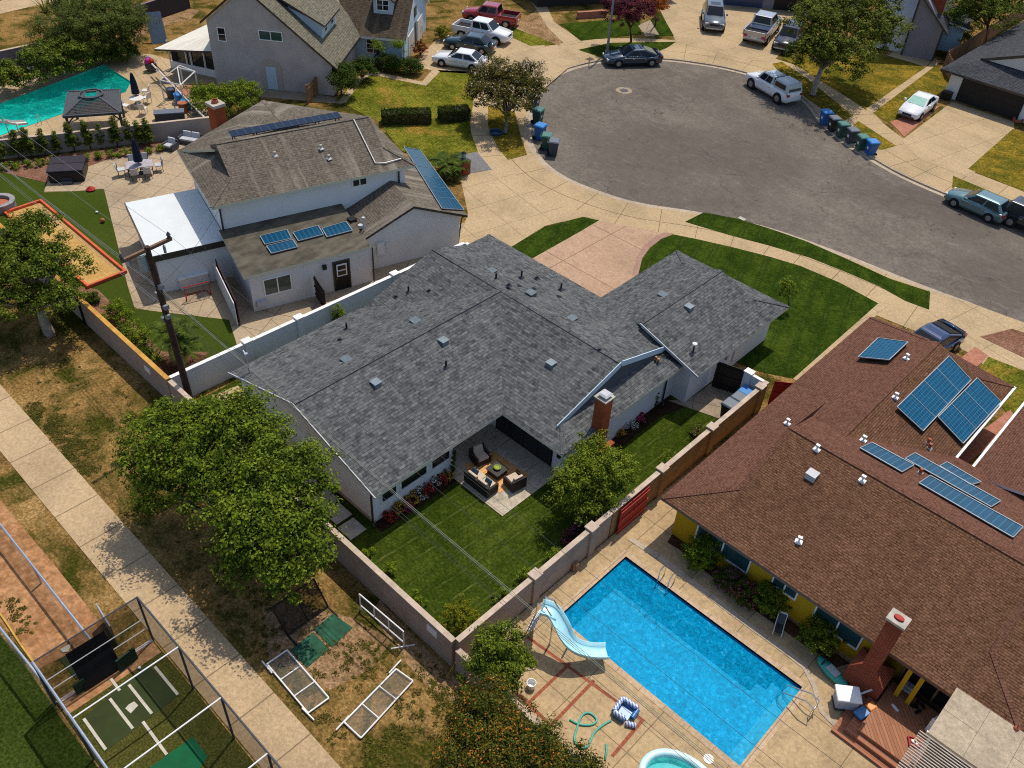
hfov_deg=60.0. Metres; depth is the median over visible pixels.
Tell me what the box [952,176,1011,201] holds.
dry verge
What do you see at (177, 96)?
storage tub
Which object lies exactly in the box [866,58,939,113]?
house walk
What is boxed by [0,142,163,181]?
hedge bed
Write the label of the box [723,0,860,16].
blue garage house
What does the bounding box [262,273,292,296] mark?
window
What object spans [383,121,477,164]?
neighbour front lawn
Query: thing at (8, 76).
shrub
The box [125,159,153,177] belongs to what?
dining table
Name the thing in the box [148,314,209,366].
palm
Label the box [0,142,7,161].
column shrub
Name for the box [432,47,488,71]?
sedan
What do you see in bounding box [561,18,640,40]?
lawn
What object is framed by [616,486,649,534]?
red gate
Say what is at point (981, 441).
court brick
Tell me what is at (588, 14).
brick wall
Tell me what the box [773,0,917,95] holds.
tree
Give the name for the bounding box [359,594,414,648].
practice screen
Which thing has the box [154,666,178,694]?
chalk line
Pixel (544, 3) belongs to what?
dark front house
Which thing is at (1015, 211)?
suv
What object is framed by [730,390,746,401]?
wheeled bin
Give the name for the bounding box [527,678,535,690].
bucket
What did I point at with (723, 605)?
garden kerb
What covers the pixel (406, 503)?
flowering plant
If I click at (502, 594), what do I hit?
shrub
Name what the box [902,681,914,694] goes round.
cushion pile
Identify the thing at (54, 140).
column shrub
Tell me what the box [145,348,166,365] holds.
agave
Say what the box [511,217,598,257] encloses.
front lawn patch
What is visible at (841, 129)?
wheeled bin
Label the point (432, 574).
lawn
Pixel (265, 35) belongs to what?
window
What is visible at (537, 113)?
wheeled bin
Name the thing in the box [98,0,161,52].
tree
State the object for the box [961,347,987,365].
brick walk
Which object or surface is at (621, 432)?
flowering plant
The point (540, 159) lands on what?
kerb
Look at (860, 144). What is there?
wheeled bin
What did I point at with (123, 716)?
chalk line
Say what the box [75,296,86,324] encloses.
dark post
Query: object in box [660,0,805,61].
driveway
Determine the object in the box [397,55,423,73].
shrub
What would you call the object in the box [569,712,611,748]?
pool hose
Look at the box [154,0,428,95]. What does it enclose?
grey house
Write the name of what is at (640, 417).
flowering plant
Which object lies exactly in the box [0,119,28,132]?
pool slide
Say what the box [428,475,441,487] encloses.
flowering plant
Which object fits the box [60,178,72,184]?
step
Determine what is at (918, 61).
front path
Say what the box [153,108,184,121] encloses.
deck box
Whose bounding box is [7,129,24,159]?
column shrub
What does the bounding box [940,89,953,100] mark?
storage box
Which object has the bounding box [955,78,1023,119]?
garage door
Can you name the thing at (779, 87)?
suv
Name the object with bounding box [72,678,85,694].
green pad
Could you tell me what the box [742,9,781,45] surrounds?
pickup truck
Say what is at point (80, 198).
power line
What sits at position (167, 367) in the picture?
palm bed
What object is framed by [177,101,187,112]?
storage tub
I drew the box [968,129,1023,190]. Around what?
dry lawn
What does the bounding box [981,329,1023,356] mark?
mulch triangle
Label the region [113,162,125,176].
dining chair
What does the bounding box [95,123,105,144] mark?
column shrub
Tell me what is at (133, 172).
dining chair
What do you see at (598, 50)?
lawn strip
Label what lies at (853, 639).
window
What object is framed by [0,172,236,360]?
neighbour turf
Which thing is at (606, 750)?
pool hose
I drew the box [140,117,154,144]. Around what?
column shrub
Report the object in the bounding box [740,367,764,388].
rendered wall
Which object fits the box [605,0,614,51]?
street light
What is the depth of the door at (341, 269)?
55.84 m
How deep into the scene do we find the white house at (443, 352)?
46.57 m
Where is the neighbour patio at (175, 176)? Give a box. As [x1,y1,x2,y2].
[44,143,194,308]
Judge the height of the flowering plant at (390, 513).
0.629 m
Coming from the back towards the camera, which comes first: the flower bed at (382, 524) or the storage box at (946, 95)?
the storage box at (946, 95)
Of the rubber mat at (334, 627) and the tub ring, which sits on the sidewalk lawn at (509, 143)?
the tub ring
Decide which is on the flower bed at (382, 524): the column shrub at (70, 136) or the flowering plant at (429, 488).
the flowering plant at (429, 488)
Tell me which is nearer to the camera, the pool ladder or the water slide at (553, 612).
the water slide at (553, 612)
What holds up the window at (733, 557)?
in the yellow house at (860, 504)
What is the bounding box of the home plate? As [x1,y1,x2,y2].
[125,702,137,712]
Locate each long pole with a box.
[151,63,204,116]
[157,66,198,109]
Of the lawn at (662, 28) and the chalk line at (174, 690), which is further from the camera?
the lawn at (662, 28)
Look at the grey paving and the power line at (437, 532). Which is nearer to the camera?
the power line at (437, 532)
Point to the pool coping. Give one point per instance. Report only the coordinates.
(765, 739)
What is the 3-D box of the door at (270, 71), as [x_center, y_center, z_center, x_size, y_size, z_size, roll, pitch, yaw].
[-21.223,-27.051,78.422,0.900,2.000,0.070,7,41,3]
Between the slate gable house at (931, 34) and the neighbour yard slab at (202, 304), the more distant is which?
the slate gable house at (931, 34)
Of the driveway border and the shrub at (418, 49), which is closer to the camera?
the driveway border
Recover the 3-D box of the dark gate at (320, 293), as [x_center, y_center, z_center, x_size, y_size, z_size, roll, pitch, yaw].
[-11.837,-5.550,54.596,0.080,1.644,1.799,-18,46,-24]
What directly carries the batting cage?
on the cage floor
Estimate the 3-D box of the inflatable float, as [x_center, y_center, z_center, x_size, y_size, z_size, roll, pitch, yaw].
[4.608,13.103,35.346,1.143,0.383,0.983,27,46,25]
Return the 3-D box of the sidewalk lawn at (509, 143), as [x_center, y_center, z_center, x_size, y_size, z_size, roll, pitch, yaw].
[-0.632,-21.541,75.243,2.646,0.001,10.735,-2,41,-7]
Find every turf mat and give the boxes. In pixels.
[83,665,178,751]
[150,737,207,767]
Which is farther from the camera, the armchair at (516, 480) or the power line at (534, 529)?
the armchair at (516, 480)
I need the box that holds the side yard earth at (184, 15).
[130,9,198,43]
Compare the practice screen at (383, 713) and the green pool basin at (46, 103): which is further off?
the green pool basin at (46, 103)
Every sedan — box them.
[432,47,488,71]
[443,32,497,54]
[602,44,663,67]
[897,91,939,120]
[913,318,967,352]
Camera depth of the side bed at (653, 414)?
48.85 m
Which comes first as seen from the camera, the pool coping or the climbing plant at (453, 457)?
the pool coping
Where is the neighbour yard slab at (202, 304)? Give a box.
[128,222,464,344]
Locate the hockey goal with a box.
[183,281,211,300]
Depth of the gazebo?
69.06 m
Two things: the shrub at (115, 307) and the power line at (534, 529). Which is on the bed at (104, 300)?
the shrub at (115, 307)
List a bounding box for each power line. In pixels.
[0,163,151,281]
[1,139,160,255]
[2,165,118,254]
[2,166,154,285]
[2,175,157,300]
[3,118,169,235]
[4,179,158,303]
[123,258,717,767]
[159,304,691,765]
[163,292,719,767]
[165,259,780,766]
[166,293,722,767]
[171,311,698,766]
[174,239,842,767]
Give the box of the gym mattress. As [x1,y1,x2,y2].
[145,11,166,43]
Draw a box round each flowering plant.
[381,509,397,523]
[390,500,406,515]
[400,499,414,514]
[403,489,420,504]
[412,485,427,500]
[420,482,436,496]
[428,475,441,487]
[433,473,448,486]
[438,469,455,481]
[559,528,571,544]
[565,522,583,536]
[575,512,587,526]
[616,425,628,437]
[625,420,638,429]
[636,412,645,422]
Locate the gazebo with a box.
[62,88,124,125]
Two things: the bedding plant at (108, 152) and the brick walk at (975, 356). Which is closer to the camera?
the brick walk at (975, 356)
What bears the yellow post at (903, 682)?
on the wooden deck at (880, 733)
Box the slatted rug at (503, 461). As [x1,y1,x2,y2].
[463,452,528,492]
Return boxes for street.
[531,61,1023,321]
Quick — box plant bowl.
[494,464,500,469]
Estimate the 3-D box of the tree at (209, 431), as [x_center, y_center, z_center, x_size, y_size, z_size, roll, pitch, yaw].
[-11.966,4.749,38.840,12.956,6.907,7.876,34,49,30]
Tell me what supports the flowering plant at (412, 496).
on the flower bed at (382, 524)
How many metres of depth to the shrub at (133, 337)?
50.86 m
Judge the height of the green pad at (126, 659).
0.750 m
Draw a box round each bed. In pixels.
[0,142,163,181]
[4,50,104,84]
[78,286,208,371]
[159,354,206,375]
[374,477,456,531]
[611,396,683,450]
[668,534,849,666]
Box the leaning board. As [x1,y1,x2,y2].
[95,603,103,617]
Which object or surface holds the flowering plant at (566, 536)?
on the lawn at (432, 574)
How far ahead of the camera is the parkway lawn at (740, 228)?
63.18 m
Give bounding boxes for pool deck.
[0,54,220,138]
[471,512,889,767]
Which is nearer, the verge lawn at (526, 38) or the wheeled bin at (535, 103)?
the wheeled bin at (535, 103)
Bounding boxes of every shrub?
[0,57,33,88]
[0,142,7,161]
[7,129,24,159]
[14,37,76,84]
[17,127,36,157]
[34,128,49,155]
[44,34,95,73]
[49,130,61,153]
[62,121,81,150]
[78,40,114,62]
[79,119,95,148]
[85,290,101,304]
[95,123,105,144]
[98,297,134,325]
[106,38,142,61]
[106,115,122,146]
[116,323,129,335]
[119,318,152,348]
[121,118,135,140]
[132,119,147,145]
[139,345,153,358]
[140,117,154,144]
[182,76,264,117]
[325,60,360,96]
[330,303,345,320]
[350,54,379,77]
[361,546,375,560]
[373,52,405,72]
[380,561,397,574]
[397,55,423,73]
[411,39,428,57]
[411,588,427,606]
[434,25,449,38]
[438,593,480,636]
[491,587,510,602]
[514,565,531,580]
[545,546,561,559]
[660,448,676,462]
[680,532,726,571]
[689,421,705,436]
[709,564,747,596]
[727,578,761,610]
[750,580,792,618]
[795,612,847,657]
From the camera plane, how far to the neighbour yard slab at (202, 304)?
54.67 m
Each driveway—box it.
[459,163,598,245]
[485,38,618,91]
[532,221,668,296]
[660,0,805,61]
[901,102,1013,177]
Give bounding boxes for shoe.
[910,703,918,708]
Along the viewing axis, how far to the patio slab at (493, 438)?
45.58 m
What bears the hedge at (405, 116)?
on the neighbour front lawn at (433, 137)
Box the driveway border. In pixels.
[632,233,672,275]
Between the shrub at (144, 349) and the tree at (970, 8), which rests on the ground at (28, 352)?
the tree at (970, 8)
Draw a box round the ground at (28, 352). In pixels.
[0,0,1023,767]
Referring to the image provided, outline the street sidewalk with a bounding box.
[470,38,1023,351]
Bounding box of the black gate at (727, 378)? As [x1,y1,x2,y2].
[711,362,743,393]
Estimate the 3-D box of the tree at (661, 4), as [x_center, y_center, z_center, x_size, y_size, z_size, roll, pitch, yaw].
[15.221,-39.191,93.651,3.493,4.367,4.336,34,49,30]
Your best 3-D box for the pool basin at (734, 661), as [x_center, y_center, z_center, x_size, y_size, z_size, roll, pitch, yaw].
[7.004,11.969,38.312,9.350,1.550,4.750,34,49,30]
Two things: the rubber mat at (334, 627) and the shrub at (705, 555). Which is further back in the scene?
the shrub at (705, 555)
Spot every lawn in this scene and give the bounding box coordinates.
[199,380,717,644]
[335,70,473,122]
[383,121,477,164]
[488,105,526,159]
[511,27,555,45]
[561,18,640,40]
[639,234,877,377]
[650,12,673,35]
[685,212,929,308]
[782,49,926,108]
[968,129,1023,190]
[981,357,1023,413]
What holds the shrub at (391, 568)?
on the lawn at (432, 574)
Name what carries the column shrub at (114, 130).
on the ground at (28, 352)
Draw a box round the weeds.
[0,350,484,767]
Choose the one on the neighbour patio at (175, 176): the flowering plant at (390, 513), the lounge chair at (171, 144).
the lounge chair at (171, 144)
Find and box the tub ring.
[489,128,502,135]
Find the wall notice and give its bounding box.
[427,623,436,638]
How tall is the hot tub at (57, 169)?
0.980 m
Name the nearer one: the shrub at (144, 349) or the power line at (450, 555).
the power line at (450, 555)
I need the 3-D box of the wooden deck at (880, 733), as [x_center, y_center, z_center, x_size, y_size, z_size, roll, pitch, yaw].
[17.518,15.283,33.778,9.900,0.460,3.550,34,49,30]
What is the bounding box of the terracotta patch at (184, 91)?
[178,82,225,94]
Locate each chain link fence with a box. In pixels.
[0,523,83,629]
[0,626,53,703]
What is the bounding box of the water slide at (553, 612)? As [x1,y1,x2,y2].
[526,596,609,659]
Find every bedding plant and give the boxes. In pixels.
[0,162,8,171]
[8,160,21,169]
[22,158,33,167]
[34,158,45,165]
[93,151,103,158]
[104,149,116,157]
[117,146,128,156]
[144,147,151,153]
[155,144,164,150]
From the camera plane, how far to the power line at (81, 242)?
47.08 m
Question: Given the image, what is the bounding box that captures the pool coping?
[561,550,810,767]
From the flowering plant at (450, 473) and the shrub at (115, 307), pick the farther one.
the shrub at (115, 307)
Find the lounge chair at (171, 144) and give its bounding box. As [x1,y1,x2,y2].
[161,137,178,151]
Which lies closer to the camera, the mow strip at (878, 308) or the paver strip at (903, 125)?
the mow strip at (878, 308)
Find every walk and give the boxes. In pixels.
[0,0,50,13]
[338,68,439,102]
[533,4,581,45]
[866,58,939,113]
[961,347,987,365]
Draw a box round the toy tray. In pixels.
[907,736,920,748]
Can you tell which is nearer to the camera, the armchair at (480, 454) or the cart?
the armchair at (480, 454)
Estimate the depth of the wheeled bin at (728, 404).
48.49 m
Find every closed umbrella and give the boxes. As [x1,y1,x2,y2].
[130,73,140,103]
[131,138,143,174]
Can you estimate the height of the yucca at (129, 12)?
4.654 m
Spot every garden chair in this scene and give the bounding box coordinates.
[121,98,129,111]
[137,104,147,114]
[142,84,149,94]
[143,91,151,103]
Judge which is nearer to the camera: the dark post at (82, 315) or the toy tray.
the toy tray
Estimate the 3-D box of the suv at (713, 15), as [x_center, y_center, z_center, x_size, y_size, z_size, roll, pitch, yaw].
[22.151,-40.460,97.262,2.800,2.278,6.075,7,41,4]
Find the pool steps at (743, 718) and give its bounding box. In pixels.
[709,677,784,755]
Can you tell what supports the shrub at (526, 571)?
on the lawn at (432, 574)
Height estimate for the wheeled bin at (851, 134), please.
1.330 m
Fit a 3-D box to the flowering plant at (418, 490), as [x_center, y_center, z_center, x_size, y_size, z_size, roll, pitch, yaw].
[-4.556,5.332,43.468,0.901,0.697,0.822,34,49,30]
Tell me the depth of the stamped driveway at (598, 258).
61.03 m
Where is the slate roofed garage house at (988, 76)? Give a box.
[940,21,1023,122]
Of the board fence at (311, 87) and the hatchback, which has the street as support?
the hatchback
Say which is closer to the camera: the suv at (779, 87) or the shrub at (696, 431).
the shrub at (696, 431)
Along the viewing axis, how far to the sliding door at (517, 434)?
46.14 m
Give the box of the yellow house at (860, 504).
[660,317,1023,756]
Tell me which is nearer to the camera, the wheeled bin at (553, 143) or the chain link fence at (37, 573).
the chain link fence at (37, 573)
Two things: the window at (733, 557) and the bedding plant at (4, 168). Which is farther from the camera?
the bedding plant at (4, 168)
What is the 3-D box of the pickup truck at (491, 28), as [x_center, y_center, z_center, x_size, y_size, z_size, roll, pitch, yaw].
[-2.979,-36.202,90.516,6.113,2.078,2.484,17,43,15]
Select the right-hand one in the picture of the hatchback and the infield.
the hatchback
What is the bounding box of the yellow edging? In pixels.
[0,612,33,661]
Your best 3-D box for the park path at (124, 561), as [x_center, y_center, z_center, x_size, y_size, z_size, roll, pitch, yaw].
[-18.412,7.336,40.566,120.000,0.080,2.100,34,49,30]
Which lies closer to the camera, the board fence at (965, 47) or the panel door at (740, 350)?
the panel door at (740, 350)
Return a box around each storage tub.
[165,87,174,98]
[173,92,181,103]
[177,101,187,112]
[180,98,190,109]
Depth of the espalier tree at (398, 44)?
81.76 m
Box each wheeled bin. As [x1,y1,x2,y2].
[529,93,539,107]
[530,106,544,122]
[532,121,547,139]
[539,131,552,149]
[546,137,559,155]
[720,397,738,416]
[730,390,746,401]
[738,384,753,394]
[819,108,833,124]
[827,115,842,131]
[836,121,850,137]
[845,126,860,143]
[855,133,870,150]
[864,138,880,155]
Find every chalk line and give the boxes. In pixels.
[82,718,106,750]
[108,698,133,729]
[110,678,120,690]
[128,684,152,713]
[141,721,167,755]
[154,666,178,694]
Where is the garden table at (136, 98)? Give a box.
[129,95,143,106]
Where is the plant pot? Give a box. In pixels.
[1012,117,1023,122]
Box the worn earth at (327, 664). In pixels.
[262,606,389,689]
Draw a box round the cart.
[144,57,156,71]
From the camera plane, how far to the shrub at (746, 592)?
39.35 m
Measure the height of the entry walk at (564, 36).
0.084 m
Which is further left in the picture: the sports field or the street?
the sports field
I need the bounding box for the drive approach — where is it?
[905,291,1023,369]
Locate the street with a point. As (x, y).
(702, 139)
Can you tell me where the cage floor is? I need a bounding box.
[70,641,257,767]
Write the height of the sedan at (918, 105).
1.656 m
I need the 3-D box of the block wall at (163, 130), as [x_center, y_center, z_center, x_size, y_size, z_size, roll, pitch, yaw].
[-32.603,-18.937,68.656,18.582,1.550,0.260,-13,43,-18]
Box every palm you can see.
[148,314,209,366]
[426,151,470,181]
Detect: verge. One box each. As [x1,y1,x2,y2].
[773,62,852,120]
[853,121,895,149]
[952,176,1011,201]
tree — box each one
[0,207,99,337]
[21,3,91,47]
[52,0,122,57]
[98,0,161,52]
[100,382,349,605]
[369,36,407,63]
[456,615,537,696]
[462,53,554,133]
[541,429,641,526]
[599,0,660,41]
[641,0,671,25]
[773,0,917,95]
[777,275,798,305]
[942,0,1023,42]
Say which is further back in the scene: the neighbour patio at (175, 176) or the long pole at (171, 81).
the long pole at (171, 81)
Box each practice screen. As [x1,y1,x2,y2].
[261,649,329,720]
[271,578,337,645]
[335,659,413,738]
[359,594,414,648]
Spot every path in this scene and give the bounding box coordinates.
[0,385,340,767]
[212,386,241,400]
[232,88,341,103]
[638,20,658,36]
[888,51,929,66]
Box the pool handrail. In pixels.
[771,685,819,717]
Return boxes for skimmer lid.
[703,754,713,763]
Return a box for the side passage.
[643,454,710,531]
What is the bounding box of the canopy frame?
[159,65,198,102]
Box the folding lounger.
[772,610,787,637]
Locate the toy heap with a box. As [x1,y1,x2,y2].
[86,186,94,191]
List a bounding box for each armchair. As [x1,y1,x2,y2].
[469,443,491,466]
[503,469,526,492]
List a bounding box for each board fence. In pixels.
[305,76,318,103]
[942,7,1023,67]
[943,51,952,79]
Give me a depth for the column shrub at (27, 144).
66.37 m
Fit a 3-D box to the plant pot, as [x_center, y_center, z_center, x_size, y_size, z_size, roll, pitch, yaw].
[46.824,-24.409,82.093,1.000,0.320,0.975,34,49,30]
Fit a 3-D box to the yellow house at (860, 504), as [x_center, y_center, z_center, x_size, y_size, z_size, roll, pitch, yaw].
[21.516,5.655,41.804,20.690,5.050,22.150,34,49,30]
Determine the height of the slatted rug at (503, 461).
0.015 m
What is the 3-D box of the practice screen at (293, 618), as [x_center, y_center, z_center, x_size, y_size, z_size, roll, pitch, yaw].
[-8.704,9.618,37.377,1.242,1.774,2.364,34,49,30]
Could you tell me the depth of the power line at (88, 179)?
46.07 m
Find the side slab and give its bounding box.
[668,383,732,418]
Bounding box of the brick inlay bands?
[514,637,643,756]
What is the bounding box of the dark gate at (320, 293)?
[313,276,325,305]
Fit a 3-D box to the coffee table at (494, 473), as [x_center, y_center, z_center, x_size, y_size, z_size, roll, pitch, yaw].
[-0.754,4.395,44.954,0.840,0.340,0.840,34,49,30]
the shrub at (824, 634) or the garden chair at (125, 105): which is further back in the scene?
the garden chair at (125, 105)
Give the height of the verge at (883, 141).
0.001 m
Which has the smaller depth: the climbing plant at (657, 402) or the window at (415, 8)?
the climbing plant at (657, 402)
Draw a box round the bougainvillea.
[427,670,609,767]
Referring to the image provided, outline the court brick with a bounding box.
[959,410,1012,462]
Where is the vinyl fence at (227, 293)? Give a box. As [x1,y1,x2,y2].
[213,259,240,325]
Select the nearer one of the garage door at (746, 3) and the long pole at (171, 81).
the long pole at (171, 81)
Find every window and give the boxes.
[216,27,226,41]
[258,30,282,41]
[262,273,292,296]
[352,178,367,187]
[366,39,379,53]
[380,485,397,504]
[399,465,427,491]
[414,5,416,17]
[430,450,450,470]
[694,526,750,574]
[771,577,797,600]
[812,606,863,650]
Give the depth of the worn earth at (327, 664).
37.09 m
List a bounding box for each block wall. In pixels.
[0,39,50,68]
[0,116,210,158]
[0,223,173,404]
[116,0,190,23]
[167,379,455,666]
[455,511,612,663]
[455,647,575,758]
[608,380,768,536]
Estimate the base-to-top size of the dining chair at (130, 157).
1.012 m
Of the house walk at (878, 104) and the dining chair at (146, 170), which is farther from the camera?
the house walk at (878, 104)
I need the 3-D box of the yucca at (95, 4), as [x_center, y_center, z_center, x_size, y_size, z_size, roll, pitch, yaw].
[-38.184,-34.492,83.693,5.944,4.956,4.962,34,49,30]
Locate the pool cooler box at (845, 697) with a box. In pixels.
[831,684,872,710]
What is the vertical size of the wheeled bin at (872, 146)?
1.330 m
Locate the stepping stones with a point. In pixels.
(354, 528)
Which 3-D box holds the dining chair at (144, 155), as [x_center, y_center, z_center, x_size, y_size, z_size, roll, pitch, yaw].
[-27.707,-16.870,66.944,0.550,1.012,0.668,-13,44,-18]
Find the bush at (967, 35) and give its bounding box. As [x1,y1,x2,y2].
[957,24,976,42]
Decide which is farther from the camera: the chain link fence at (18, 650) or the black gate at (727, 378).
the black gate at (727, 378)
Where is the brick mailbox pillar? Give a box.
[459,151,470,175]
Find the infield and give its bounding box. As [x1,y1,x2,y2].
[0,501,97,661]
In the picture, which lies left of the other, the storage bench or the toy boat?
the storage bench
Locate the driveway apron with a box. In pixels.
[417,24,546,73]
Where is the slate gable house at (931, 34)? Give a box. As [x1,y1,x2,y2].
[874,0,970,60]
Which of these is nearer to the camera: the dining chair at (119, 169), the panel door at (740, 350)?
the panel door at (740, 350)
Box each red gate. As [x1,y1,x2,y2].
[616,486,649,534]
[768,381,792,403]
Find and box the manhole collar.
[616,87,631,93]
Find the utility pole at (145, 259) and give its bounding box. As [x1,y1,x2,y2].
[119,232,193,397]
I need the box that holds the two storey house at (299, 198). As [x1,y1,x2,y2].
[124,98,467,311]
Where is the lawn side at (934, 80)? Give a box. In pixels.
[873,66,948,124]
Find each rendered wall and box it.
[169,242,464,395]
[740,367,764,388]
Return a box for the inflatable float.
[611,696,639,728]
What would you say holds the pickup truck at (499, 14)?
on the ground at (28, 352)
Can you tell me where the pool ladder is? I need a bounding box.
[653,565,675,600]
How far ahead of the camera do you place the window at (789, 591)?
38.80 m
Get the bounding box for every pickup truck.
[452,16,512,45]
[462,1,520,28]
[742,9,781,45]
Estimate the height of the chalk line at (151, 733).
0.010 m
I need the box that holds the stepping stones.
[301,477,366,539]
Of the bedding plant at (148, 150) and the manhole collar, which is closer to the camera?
the bedding plant at (148, 150)
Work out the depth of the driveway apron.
88.41 m
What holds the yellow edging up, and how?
on the infield
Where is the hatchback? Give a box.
[944,187,1009,223]
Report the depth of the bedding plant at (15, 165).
65.77 m
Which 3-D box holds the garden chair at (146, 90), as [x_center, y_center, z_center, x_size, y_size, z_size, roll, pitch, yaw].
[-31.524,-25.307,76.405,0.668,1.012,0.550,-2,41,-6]
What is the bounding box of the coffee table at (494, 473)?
[486,460,508,479]
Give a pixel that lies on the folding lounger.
(780, 622)
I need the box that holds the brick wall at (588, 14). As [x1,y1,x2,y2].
[576,10,606,18]
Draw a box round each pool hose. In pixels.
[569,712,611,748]
[604,744,607,760]
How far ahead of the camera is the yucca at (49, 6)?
82.77 m
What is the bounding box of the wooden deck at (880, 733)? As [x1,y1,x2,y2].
[831,681,1008,767]
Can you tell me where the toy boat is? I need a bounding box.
[853,701,877,720]
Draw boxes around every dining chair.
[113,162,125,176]
[127,154,137,169]
[130,169,139,180]
[141,152,148,159]
[143,167,152,179]
[154,157,163,171]
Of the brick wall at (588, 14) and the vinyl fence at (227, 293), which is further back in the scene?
the brick wall at (588, 14)
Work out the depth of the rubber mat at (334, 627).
37.75 m
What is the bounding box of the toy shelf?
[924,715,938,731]
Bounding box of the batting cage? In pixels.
[31,596,281,767]
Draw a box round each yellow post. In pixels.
[893,670,912,696]
[905,678,924,704]
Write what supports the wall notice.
attached to the block wall at (398, 601)
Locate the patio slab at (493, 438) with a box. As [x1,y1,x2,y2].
[447,423,555,516]
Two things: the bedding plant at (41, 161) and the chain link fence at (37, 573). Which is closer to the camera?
the chain link fence at (37, 573)
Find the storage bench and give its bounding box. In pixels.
[177,271,209,290]
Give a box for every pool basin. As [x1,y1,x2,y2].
[0,65,129,135]
[564,557,800,739]
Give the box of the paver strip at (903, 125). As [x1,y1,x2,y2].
[891,106,938,135]
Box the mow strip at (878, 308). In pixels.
[793,303,885,380]
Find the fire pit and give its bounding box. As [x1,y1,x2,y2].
[0,193,16,214]
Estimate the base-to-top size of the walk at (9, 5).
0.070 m
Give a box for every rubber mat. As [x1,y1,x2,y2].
[291,633,328,666]
[314,614,351,646]
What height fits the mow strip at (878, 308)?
0.080 m
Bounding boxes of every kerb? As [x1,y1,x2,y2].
[524,58,1023,308]
[628,537,836,726]
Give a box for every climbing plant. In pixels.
[450,450,455,471]
[654,392,659,405]
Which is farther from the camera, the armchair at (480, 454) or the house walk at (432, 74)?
the house walk at (432, 74)
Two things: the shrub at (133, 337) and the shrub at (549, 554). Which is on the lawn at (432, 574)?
the shrub at (549, 554)
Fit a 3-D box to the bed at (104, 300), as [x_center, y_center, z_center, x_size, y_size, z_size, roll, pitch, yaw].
[-22.219,-3.693,52.950,11.845,0.001,3.028,34,49,30]
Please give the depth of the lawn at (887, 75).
88.66 m
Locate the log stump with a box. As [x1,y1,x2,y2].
[571,560,578,572]
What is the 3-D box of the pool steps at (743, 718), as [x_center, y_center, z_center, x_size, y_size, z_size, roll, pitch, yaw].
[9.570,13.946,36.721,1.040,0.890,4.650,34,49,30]
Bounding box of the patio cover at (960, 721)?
[896,688,1023,767]
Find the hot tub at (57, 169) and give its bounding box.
[46,155,87,182]
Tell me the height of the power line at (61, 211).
1.022 m
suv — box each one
[700,0,727,31]
[746,70,802,104]
[772,19,805,52]
[1003,195,1023,227]
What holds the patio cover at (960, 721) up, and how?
on the pool deck at (786, 746)
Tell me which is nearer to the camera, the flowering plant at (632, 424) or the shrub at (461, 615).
the shrub at (461, 615)
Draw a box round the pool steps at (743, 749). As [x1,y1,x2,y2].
[728,683,798,765]
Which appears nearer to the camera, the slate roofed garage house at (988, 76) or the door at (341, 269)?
the door at (341, 269)
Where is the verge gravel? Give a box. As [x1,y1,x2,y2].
[514,10,560,45]
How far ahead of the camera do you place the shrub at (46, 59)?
75.22 m
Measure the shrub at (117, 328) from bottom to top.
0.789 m
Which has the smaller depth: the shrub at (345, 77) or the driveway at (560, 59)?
the shrub at (345, 77)
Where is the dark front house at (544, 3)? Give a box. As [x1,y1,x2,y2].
[530,0,639,6]
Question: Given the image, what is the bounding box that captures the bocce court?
[3,199,126,288]
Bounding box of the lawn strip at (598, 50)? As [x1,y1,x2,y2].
[579,42,674,57]
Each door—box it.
[266,67,277,89]
[332,258,351,290]
[408,28,413,55]
[417,13,422,40]
[496,415,552,466]
[724,0,762,7]
[731,341,747,361]
[896,666,981,730]
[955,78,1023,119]
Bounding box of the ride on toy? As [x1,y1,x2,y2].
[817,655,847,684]
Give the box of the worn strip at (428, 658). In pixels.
[372,600,476,706]
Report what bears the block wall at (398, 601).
on the ground at (28, 352)
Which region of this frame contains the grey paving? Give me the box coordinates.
[459,152,491,172]
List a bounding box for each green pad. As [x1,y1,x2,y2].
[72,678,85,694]
[115,647,137,671]
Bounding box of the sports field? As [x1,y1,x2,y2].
[0,635,97,767]
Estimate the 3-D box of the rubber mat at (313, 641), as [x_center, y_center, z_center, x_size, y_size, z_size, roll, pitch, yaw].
[-8.419,11.086,36.976,1.174,0.042,1.180,34,49,30]
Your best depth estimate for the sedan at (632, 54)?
87.41 m
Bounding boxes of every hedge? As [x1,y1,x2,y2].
[381,106,431,125]
[437,104,470,122]
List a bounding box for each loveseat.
[177,130,202,144]
[464,466,498,497]
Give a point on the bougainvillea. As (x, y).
(499, 741)
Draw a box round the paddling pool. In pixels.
[638,748,706,767]
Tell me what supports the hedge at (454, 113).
on the neighbour front lawn at (433, 137)
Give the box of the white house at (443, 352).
[228,234,788,526]

